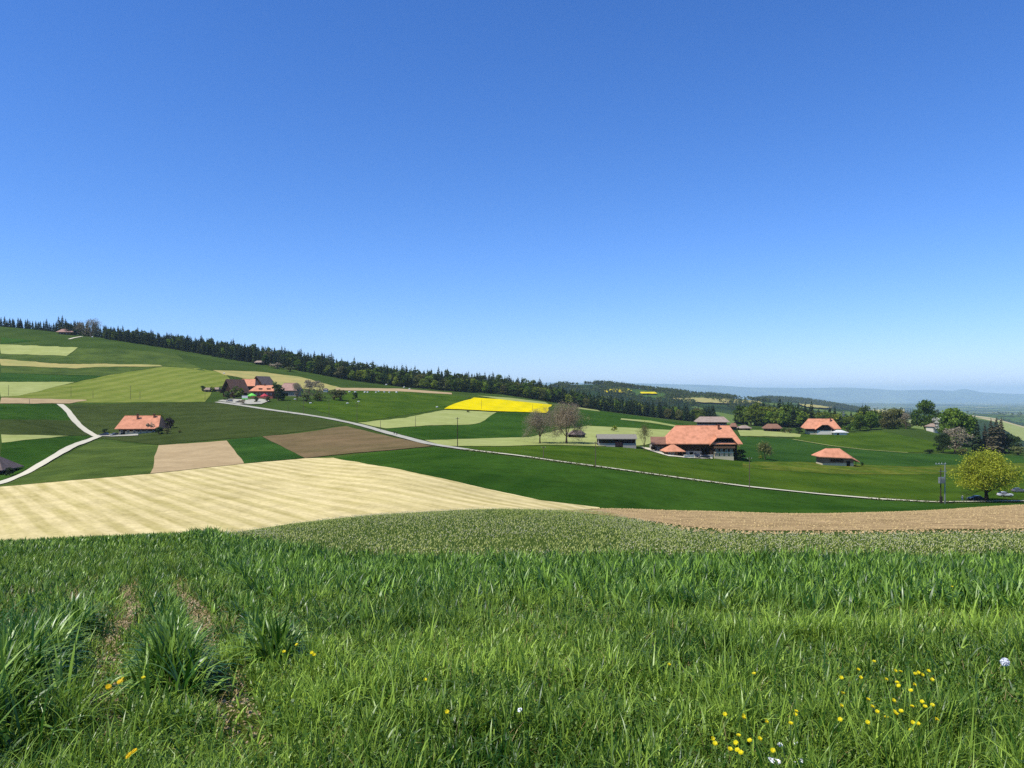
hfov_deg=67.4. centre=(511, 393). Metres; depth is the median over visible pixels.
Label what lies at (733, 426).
barn
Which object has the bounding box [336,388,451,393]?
soil field
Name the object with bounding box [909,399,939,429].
broadleaf tree
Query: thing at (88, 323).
bare tree
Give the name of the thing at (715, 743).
buttercup
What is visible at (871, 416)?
broadleaf tree
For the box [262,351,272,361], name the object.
broadleaf tree
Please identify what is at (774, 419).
broadleaf tree
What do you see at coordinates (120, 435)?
path
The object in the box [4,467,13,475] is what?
bush
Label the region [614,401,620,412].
broadleaf tree
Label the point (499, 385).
broadleaf tree
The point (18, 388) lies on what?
crop field
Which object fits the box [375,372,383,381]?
broadleaf tree
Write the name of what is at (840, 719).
buttercup
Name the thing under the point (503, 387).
broadleaf tree
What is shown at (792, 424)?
spruce tree
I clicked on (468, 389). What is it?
spruce tree
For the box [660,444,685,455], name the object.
outbuilding
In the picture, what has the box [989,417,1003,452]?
spruce tree
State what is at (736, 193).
sky
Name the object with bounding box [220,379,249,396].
farmhouse
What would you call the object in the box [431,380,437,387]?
broadleaf tree
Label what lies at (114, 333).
broadleaf tree
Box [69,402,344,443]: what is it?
meadow field
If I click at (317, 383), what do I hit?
bare tree
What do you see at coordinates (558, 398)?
spruce tree
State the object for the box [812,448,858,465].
barn
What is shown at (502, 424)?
crop field
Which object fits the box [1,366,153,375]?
crop field
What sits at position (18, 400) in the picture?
soil field
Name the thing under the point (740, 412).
broadleaf tree
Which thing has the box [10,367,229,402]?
mown meadow
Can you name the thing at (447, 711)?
buttercup
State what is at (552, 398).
spruce tree
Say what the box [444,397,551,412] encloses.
rapeseed field
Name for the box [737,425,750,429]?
shed
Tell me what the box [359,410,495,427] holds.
crop field
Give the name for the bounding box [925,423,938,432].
house
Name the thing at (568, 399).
broadleaf tree
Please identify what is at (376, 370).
broadleaf tree
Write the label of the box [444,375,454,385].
broadleaf tree
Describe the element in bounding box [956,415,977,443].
broadleaf tree
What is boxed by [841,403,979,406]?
hills
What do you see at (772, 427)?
barn
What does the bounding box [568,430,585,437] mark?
hut
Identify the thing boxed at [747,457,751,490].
utility pole
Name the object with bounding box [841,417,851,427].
broadleaf tree
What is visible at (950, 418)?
broadleaf tree
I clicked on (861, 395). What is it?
mountains
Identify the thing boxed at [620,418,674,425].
crop field
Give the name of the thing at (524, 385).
broadleaf tree
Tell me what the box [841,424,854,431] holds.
bush
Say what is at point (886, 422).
broadleaf tree
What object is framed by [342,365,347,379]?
spruce tree
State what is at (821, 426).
farmhouse
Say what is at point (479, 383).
broadleaf tree
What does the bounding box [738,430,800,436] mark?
field
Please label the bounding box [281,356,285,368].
spruce tree
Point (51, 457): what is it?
path
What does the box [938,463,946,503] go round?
transformer pole
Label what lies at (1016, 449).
bush
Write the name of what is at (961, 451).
bush
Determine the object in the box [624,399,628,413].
spruce tree
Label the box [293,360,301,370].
broadleaf tree
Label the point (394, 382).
broadleaf tree
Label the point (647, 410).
spruce tree
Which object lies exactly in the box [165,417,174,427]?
bush
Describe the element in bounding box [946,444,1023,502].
maple tree
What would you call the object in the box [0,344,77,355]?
crop field
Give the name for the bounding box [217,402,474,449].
road
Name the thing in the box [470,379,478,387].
broadleaf tree
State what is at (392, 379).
spruce tree
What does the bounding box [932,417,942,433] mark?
blossom tree
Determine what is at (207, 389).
shed
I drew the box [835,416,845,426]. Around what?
broadleaf tree
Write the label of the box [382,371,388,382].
broadleaf tree
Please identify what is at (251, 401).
yard
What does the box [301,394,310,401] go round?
bush
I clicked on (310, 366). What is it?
broadleaf tree
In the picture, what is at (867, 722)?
buttercup
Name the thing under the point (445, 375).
spruce tree
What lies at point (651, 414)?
spruce tree
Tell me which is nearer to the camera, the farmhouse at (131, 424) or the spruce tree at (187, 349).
the farmhouse at (131, 424)
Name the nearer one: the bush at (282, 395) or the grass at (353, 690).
the grass at (353, 690)
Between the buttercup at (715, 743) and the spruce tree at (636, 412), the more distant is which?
the spruce tree at (636, 412)
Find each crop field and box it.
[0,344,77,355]
[0,348,204,370]
[0,373,101,381]
[0,382,72,396]
[0,404,70,419]
[0,436,89,480]
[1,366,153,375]
[1,434,59,442]
[228,436,303,462]
[336,447,1023,512]
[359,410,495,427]
[387,408,687,439]
[426,426,669,445]
[477,395,547,403]
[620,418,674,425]
[674,398,761,402]
[737,436,1023,466]
[799,404,832,408]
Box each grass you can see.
[0,560,1023,767]
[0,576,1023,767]
[231,508,1023,557]
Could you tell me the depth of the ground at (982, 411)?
227.70 m
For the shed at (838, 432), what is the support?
on the ground at (982, 411)
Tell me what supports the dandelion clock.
on the ground at (982, 411)
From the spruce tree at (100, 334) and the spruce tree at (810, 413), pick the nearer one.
the spruce tree at (810, 413)
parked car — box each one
[967,495,983,500]
[997,492,1013,496]
[1011,488,1023,492]
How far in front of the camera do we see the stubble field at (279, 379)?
704.06 m
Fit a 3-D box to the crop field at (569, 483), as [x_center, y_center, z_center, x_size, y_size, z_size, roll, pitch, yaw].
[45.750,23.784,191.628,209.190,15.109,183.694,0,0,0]
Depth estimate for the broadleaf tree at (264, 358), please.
825.14 m
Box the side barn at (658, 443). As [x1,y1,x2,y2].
[650,437,668,450]
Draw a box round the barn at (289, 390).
[280,383,302,395]
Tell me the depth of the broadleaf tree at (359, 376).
787.19 m
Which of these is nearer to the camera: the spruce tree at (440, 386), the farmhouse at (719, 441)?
the farmhouse at (719, 441)
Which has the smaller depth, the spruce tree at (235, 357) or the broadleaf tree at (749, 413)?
the broadleaf tree at (749, 413)
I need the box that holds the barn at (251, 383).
[244,379,259,391]
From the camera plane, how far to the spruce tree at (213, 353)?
848.88 m
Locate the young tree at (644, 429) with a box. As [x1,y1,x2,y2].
[637,421,652,444]
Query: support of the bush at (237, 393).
on the ground at (982, 411)
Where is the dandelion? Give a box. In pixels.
[117,679,122,709]
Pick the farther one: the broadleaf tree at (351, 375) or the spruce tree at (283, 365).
the spruce tree at (283, 365)
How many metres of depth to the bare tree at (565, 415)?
330.89 m
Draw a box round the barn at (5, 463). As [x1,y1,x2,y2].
[0,457,23,472]
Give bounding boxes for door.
[702,449,708,454]
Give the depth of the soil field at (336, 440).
303.18 m
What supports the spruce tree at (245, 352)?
on the ground at (982, 411)
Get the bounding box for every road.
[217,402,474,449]
[470,449,1023,501]
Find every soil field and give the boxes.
[0,398,85,403]
[151,441,243,472]
[262,426,429,457]
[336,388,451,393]
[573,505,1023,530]
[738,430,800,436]
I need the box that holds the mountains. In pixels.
[535,383,1023,401]
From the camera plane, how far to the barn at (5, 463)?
240.09 m
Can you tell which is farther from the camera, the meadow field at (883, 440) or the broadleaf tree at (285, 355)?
the broadleaf tree at (285, 355)
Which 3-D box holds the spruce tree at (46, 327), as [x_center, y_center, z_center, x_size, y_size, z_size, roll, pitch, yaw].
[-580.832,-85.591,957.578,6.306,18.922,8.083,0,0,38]
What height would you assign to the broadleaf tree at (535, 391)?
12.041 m
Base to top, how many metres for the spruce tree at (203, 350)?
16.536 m
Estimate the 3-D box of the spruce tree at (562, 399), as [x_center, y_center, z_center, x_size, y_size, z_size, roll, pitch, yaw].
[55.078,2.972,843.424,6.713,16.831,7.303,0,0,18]
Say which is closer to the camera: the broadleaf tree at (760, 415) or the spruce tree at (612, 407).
the broadleaf tree at (760, 415)
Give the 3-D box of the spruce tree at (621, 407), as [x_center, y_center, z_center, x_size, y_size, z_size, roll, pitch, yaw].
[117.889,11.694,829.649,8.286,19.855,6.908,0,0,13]
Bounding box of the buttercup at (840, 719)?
[838,717,842,764]
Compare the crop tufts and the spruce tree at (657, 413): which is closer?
the crop tufts
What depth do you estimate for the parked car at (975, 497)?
228.21 m
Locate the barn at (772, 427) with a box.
[762,424,782,431]
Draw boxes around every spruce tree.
[44,318,48,330]
[59,316,64,329]
[98,328,102,337]
[130,332,135,342]
[148,334,152,345]
[156,332,159,346]
[159,335,163,346]
[163,335,167,347]
[169,338,172,348]
[175,340,179,349]
[181,339,185,350]
[185,340,190,351]
[193,338,196,352]
[196,342,200,353]
[200,341,205,354]
[212,347,215,356]
[217,344,221,356]
[227,347,231,359]
[233,347,236,359]
[237,349,241,360]
[241,347,244,360]
[243,344,246,359]
[245,351,249,361]
[251,348,255,362]
[256,350,260,360]
[268,352,272,363]
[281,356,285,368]
[290,354,295,369]
[298,356,302,370]
[322,361,326,375]
[328,360,334,376]
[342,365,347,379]
[370,371,374,383]
[390,372,394,385]
[397,371,402,386]
[411,373,415,387]
[437,377,442,390]
[443,369,448,390]
[465,378,472,392]
[472,380,476,392]
[549,388,554,402]
[556,391,560,402]
[560,391,564,403]
[583,392,589,408]
[594,393,599,409]
[600,398,605,410]
[609,399,615,411]
[618,396,623,412]
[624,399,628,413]
[630,401,634,414]
[634,403,638,414]
[637,403,642,415]
[642,404,646,415]
[645,402,649,416]
[649,405,653,416]
[655,405,660,417]
[660,406,664,417]
[670,405,675,419]
[682,405,686,420]
[690,411,693,421]
[777,396,781,426]
[789,405,796,427]
[808,407,813,418]
[970,421,983,451]
[982,425,987,450]
[984,419,997,451]
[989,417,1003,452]
[999,417,1009,453]
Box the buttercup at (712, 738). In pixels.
[711,736,714,767]
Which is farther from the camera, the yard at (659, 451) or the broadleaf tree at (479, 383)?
the broadleaf tree at (479, 383)
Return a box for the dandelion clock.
[1000,658,1009,702]
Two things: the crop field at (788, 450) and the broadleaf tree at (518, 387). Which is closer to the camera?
the crop field at (788, 450)
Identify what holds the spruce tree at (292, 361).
on the ground at (982, 411)
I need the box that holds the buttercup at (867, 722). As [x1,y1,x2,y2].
[865,720,869,758]
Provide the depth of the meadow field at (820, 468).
316.57 m
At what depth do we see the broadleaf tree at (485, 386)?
792.47 m
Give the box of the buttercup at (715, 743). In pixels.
[713,741,717,767]
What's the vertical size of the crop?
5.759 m
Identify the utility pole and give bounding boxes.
[455,417,459,446]
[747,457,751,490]
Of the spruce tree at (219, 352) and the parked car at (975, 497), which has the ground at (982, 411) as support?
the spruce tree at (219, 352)
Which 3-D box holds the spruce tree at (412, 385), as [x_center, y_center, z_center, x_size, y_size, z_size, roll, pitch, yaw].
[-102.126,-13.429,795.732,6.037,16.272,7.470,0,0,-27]
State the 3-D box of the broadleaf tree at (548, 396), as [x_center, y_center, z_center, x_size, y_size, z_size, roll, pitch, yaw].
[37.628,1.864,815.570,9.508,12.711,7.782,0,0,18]
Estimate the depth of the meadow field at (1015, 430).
2165.25 m
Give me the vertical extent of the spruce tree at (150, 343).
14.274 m
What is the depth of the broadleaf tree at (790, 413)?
707.04 m
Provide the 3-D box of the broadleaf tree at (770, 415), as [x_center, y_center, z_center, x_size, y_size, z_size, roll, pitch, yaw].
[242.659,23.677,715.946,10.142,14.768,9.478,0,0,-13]
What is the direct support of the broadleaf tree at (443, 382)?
on the ground at (982, 411)
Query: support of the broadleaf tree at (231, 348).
on the ground at (982, 411)
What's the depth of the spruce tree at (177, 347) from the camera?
865.59 m
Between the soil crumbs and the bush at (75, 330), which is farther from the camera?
the bush at (75, 330)
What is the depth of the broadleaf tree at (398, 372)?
799.54 m
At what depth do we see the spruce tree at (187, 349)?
864.38 m
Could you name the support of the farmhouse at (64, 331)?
on the ground at (982, 411)
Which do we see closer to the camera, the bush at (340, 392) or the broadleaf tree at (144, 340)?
the bush at (340, 392)
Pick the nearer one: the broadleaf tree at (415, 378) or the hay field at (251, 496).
the hay field at (251, 496)
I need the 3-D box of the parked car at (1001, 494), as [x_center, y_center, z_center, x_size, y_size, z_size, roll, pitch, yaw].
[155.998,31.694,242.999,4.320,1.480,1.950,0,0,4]
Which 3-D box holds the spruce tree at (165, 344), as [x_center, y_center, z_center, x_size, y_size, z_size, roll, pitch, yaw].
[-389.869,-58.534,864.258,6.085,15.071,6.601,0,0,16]
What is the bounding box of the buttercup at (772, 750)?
[770,748,774,767]
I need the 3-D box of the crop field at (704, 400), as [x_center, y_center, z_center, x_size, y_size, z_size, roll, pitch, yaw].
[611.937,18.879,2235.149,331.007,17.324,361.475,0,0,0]
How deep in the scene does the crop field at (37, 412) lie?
425.45 m
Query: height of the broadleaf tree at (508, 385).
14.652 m
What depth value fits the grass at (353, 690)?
4.52 m
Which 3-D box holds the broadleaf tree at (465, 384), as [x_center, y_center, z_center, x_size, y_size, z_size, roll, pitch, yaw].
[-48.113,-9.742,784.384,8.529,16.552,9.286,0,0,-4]
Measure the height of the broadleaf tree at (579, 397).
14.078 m
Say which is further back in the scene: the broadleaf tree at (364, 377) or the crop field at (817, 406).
the crop field at (817, 406)
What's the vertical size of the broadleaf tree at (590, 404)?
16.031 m
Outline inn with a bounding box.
[249,384,275,398]
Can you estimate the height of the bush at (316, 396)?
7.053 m
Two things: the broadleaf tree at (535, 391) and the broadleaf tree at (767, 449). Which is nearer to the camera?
the broadleaf tree at (767, 449)
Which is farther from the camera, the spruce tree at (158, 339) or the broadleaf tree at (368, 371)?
the spruce tree at (158, 339)
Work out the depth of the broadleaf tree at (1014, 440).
482.59 m
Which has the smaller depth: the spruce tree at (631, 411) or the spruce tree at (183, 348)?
the spruce tree at (631, 411)
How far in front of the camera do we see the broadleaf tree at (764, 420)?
717.38 m
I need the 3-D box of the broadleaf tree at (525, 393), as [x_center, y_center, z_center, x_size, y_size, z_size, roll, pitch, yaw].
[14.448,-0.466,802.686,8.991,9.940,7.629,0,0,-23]
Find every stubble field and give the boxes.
[0,359,160,367]
[214,370,339,390]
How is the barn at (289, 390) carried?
on the ground at (982, 411)
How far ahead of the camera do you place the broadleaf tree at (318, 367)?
798.32 m
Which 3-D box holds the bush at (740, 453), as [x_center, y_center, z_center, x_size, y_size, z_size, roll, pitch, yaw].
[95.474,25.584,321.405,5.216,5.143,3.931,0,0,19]
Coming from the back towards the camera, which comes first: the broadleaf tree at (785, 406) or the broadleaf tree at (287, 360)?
the broadleaf tree at (287, 360)
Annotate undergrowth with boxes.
[0,529,1019,615]
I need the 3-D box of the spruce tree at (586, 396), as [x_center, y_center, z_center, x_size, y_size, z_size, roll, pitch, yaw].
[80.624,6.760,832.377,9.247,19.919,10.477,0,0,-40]
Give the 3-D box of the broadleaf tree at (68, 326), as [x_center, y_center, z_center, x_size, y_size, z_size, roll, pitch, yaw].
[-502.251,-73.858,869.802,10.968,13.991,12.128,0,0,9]
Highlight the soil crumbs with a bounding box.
[8,584,991,766]
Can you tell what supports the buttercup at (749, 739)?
on the ground at (982, 411)
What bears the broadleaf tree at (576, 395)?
on the ground at (982, 411)
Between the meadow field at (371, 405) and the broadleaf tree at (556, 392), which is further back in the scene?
the broadleaf tree at (556, 392)
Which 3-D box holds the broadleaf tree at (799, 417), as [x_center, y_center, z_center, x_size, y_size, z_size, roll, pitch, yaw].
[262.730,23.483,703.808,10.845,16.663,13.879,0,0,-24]
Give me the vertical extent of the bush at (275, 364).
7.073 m
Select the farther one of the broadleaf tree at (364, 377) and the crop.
the broadleaf tree at (364, 377)
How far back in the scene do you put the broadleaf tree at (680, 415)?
817.67 m
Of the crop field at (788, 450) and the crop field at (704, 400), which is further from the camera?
the crop field at (704, 400)
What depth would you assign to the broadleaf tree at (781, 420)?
704.70 m
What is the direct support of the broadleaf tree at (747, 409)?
on the ground at (982, 411)
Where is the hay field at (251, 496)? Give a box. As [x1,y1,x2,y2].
[0,458,598,540]
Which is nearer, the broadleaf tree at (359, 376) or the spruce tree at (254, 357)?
the broadleaf tree at (359, 376)
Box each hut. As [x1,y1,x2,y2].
[254,361,263,364]
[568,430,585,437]
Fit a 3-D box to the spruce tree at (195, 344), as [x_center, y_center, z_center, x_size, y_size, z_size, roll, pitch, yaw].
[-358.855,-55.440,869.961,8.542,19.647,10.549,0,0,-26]
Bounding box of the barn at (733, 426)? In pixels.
[729,423,737,429]
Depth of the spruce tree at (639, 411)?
830.28 m
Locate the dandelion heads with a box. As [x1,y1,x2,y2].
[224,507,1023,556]
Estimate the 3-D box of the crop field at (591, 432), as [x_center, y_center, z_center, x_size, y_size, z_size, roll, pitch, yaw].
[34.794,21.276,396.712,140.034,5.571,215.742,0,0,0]
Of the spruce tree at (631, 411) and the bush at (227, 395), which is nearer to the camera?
the bush at (227, 395)
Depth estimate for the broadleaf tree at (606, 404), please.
831.01 m
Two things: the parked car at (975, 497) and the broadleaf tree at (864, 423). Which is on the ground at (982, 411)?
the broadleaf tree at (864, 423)
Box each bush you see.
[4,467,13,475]
[69,329,79,334]
[155,427,162,433]
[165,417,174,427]
[224,386,243,398]
[224,393,229,399]
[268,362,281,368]
[272,384,284,400]
[280,393,286,400]
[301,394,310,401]
[312,392,325,400]
[327,389,339,399]
[332,389,346,400]
[737,449,745,459]
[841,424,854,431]
[924,449,935,453]
[954,448,968,454]
[1010,446,1023,454]
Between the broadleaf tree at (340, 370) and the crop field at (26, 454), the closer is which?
the crop field at (26, 454)
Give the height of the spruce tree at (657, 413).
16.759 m
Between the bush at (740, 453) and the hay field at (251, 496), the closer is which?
the hay field at (251, 496)
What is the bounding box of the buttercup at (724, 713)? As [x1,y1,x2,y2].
[723,712,726,754]
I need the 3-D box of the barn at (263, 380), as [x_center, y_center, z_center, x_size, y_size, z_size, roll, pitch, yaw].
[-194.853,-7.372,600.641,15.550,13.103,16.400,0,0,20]
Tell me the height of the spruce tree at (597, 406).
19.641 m
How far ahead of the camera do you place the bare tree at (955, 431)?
456.24 m
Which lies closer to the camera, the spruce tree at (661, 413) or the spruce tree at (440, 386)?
the spruce tree at (440, 386)
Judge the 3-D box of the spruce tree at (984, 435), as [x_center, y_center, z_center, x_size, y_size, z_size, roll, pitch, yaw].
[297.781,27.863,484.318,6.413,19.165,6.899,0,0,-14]
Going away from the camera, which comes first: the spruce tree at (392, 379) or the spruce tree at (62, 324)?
the spruce tree at (392, 379)
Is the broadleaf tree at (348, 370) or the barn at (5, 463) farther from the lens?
the broadleaf tree at (348, 370)
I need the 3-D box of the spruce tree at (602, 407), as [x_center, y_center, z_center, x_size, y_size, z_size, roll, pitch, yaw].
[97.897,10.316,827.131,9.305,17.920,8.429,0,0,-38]
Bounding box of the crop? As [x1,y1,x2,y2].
[0,525,1023,630]
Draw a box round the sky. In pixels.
[0,0,1023,393]
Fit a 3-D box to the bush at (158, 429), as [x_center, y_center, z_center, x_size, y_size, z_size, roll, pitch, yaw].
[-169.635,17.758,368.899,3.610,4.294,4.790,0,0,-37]
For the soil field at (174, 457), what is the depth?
264.64 m
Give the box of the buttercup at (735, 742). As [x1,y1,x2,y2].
[733,740,738,767]
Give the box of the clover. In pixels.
[1,605,1023,767]
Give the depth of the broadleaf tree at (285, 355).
826.85 m
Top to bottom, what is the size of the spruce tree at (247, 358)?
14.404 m
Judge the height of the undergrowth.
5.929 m
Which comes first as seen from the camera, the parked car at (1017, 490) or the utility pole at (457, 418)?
the parked car at (1017, 490)
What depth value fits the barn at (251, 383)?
584.87 m
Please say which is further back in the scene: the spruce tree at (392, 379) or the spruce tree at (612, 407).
the spruce tree at (612, 407)
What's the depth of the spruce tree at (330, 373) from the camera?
792.70 m
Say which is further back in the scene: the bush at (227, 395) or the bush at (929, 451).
the bush at (227, 395)
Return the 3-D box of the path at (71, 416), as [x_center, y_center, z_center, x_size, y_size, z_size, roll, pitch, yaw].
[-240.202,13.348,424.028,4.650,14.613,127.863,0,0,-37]
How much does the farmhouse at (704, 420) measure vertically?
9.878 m
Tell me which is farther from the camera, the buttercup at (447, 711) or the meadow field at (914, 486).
the meadow field at (914, 486)
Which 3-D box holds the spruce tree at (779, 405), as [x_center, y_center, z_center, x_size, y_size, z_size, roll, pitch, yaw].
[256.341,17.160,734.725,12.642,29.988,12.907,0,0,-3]
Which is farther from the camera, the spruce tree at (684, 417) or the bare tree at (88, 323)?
the bare tree at (88, 323)
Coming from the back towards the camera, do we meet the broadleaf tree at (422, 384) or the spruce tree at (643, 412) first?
the spruce tree at (643, 412)
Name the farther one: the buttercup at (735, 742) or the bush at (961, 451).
the bush at (961, 451)
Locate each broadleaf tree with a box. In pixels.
[62,323,73,330]
[111,332,118,339]
[140,334,147,342]
[201,342,211,351]
[227,346,233,356]
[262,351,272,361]
[262,354,268,362]
[280,354,290,363]
[285,357,290,366]
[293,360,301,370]
[306,361,312,372]
[315,360,322,373]
[324,365,330,375]
[333,366,344,378]
[345,366,352,374]
[347,371,356,378]
[355,370,363,379]
[358,370,367,379]
[363,369,370,380]
[370,367,379,378]
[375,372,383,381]
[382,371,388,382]
[392,376,398,384]
[394,370,404,380]
[400,375,406,386]
[405,374,412,386]
[413,376,421,385]
[416,374,424,387]
[419,378,426,386]
[424,377,431,386]
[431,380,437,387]
[432,374,438,386]
[439,379,448,388]
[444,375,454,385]
[445,380,451,388]
[449,379,456,391]
[455,380,463,389]
[462,377,468,391]
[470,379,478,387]
[475,380,483,390]
[481,381,489,390]
[487,381,494,391]
[495,382,503,393]
[500,385,508,392]
[505,382,511,392]
[508,385,517,393]
[515,385,522,394]
[520,382,528,397]
[521,389,528,397]
[527,387,532,398]
[532,388,538,398]
[537,389,546,400]
[544,390,551,398]
[555,389,561,398]
[565,395,572,404]
[569,393,579,403]
[575,395,583,404]
[582,398,589,406]
[588,395,595,406]
[603,400,610,410]
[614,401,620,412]
[664,409,671,417]
[675,410,683,418]
[732,405,743,423]
[736,410,743,424]
[742,405,755,425]
[744,409,756,425]
[750,402,764,425]
[751,411,759,423]
[755,411,766,423]
[755,440,773,457]
[757,406,768,425]
[761,411,770,423]
[765,407,777,423]
[768,412,777,423]
[770,409,785,423]
[777,410,789,426]
[782,404,792,424]
[785,409,795,423]
[787,407,801,419]
[794,411,805,424]
[800,415,808,425]
[831,414,840,422]
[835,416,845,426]
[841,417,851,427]
[850,414,868,429]
[864,411,878,428]
[878,411,895,428]
[885,409,904,427]
[900,412,910,425]
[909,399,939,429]
[933,432,952,451]
[937,407,975,443]
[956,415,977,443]
[1001,433,1022,451]
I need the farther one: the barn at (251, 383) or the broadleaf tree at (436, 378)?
the broadleaf tree at (436, 378)
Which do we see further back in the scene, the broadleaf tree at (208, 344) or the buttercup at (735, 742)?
the broadleaf tree at (208, 344)
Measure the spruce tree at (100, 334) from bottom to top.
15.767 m
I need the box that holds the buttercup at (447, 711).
[445,709,448,746]
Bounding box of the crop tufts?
[0,569,943,767]
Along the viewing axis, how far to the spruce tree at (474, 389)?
787.13 m
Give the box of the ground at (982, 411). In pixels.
[0,327,1023,767]
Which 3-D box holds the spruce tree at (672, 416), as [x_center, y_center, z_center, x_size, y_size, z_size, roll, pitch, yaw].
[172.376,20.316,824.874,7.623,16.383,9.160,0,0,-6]
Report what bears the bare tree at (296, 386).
on the ground at (982, 411)
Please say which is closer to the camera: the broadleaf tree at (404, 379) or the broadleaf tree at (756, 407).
the broadleaf tree at (756, 407)
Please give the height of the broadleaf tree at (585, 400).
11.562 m
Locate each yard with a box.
[218,399,268,403]
[639,446,712,458]
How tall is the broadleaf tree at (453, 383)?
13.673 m
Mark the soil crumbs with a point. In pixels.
(224, 699)
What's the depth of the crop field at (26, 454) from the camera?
286.85 m
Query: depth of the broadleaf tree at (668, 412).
824.85 m
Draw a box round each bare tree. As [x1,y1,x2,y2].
[72,321,83,335]
[81,318,102,336]
[292,383,303,397]
[304,379,316,399]
[313,381,324,394]
[516,403,558,442]
[544,400,593,442]
[940,427,976,453]
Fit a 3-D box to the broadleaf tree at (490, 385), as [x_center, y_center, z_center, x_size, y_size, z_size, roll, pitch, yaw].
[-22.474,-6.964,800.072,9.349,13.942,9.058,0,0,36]
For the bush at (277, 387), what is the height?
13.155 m
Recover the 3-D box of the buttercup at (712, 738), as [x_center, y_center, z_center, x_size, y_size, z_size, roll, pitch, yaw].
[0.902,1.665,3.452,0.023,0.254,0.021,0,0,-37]
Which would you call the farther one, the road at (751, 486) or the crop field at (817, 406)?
the crop field at (817, 406)
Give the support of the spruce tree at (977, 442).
on the ground at (982, 411)
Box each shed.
[204,387,211,391]
[596,434,636,448]
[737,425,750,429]
[832,430,848,434]
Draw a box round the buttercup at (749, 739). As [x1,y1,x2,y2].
[747,738,752,766]
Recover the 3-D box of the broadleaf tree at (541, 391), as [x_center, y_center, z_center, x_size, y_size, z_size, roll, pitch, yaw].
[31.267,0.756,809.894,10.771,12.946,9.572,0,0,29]
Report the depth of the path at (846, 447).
460.09 m
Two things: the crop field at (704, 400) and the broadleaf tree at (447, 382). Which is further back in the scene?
the crop field at (704, 400)
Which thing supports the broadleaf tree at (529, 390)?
on the ground at (982, 411)
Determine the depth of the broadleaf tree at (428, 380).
788.17 m
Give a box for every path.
[0,435,100,483]
[57,404,96,435]
[99,434,137,435]
[794,439,907,452]
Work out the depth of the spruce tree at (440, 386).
782.85 m
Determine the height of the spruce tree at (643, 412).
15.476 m
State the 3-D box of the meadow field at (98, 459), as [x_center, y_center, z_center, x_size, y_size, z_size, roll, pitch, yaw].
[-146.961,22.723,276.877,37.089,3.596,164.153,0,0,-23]
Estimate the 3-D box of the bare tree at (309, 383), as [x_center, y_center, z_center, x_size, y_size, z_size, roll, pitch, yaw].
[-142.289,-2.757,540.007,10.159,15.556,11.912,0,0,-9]
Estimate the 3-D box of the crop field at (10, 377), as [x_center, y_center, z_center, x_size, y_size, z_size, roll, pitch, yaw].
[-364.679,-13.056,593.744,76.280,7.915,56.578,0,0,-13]
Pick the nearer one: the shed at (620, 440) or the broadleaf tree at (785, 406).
the shed at (620, 440)
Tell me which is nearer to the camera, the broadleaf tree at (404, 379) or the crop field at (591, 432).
the crop field at (591, 432)
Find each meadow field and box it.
[0,419,88,435]
[0,441,158,485]
[1,337,36,343]
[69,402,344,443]
[300,391,467,421]
[461,445,1023,500]
[743,462,1023,473]
[794,431,957,451]
[997,420,1023,440]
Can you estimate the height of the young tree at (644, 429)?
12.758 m
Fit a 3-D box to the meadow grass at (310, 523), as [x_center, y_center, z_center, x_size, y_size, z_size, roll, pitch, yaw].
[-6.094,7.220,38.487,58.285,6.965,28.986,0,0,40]
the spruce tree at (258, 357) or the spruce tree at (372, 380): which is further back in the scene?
the spruce tree at (258, 357)
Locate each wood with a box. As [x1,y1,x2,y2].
[102,325,910,428]
[547,379,1022,446]
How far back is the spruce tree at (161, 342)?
863.50 m
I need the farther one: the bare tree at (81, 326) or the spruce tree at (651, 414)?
the bare tree at (81, 326)
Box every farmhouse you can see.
[56,329,77,334]
[115,414,168,434]
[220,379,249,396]
[665,425,742,460]
[694,416,728,424]
[801,417,840,434]
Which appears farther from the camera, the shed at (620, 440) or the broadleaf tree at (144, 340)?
the broadleaf tree at (144, 340)
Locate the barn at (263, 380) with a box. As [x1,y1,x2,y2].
[254,376,273,384]
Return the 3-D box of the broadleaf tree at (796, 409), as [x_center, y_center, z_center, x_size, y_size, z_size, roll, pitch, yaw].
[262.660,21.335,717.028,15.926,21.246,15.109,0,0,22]
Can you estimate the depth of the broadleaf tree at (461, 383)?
778.89 m
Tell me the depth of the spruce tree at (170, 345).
868.35 m
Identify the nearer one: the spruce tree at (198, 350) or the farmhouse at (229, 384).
the farmhouse at (229, 384)
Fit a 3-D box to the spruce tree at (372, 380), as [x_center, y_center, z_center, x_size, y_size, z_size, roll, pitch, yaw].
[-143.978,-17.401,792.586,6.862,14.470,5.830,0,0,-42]
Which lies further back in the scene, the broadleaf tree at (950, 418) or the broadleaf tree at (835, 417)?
the broadleaf tree at (835, 417)
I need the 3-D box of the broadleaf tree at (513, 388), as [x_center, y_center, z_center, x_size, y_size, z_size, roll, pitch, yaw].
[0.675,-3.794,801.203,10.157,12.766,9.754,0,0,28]
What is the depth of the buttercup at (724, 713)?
3.75 m
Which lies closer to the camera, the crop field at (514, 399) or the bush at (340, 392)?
the bush at (340, 392)

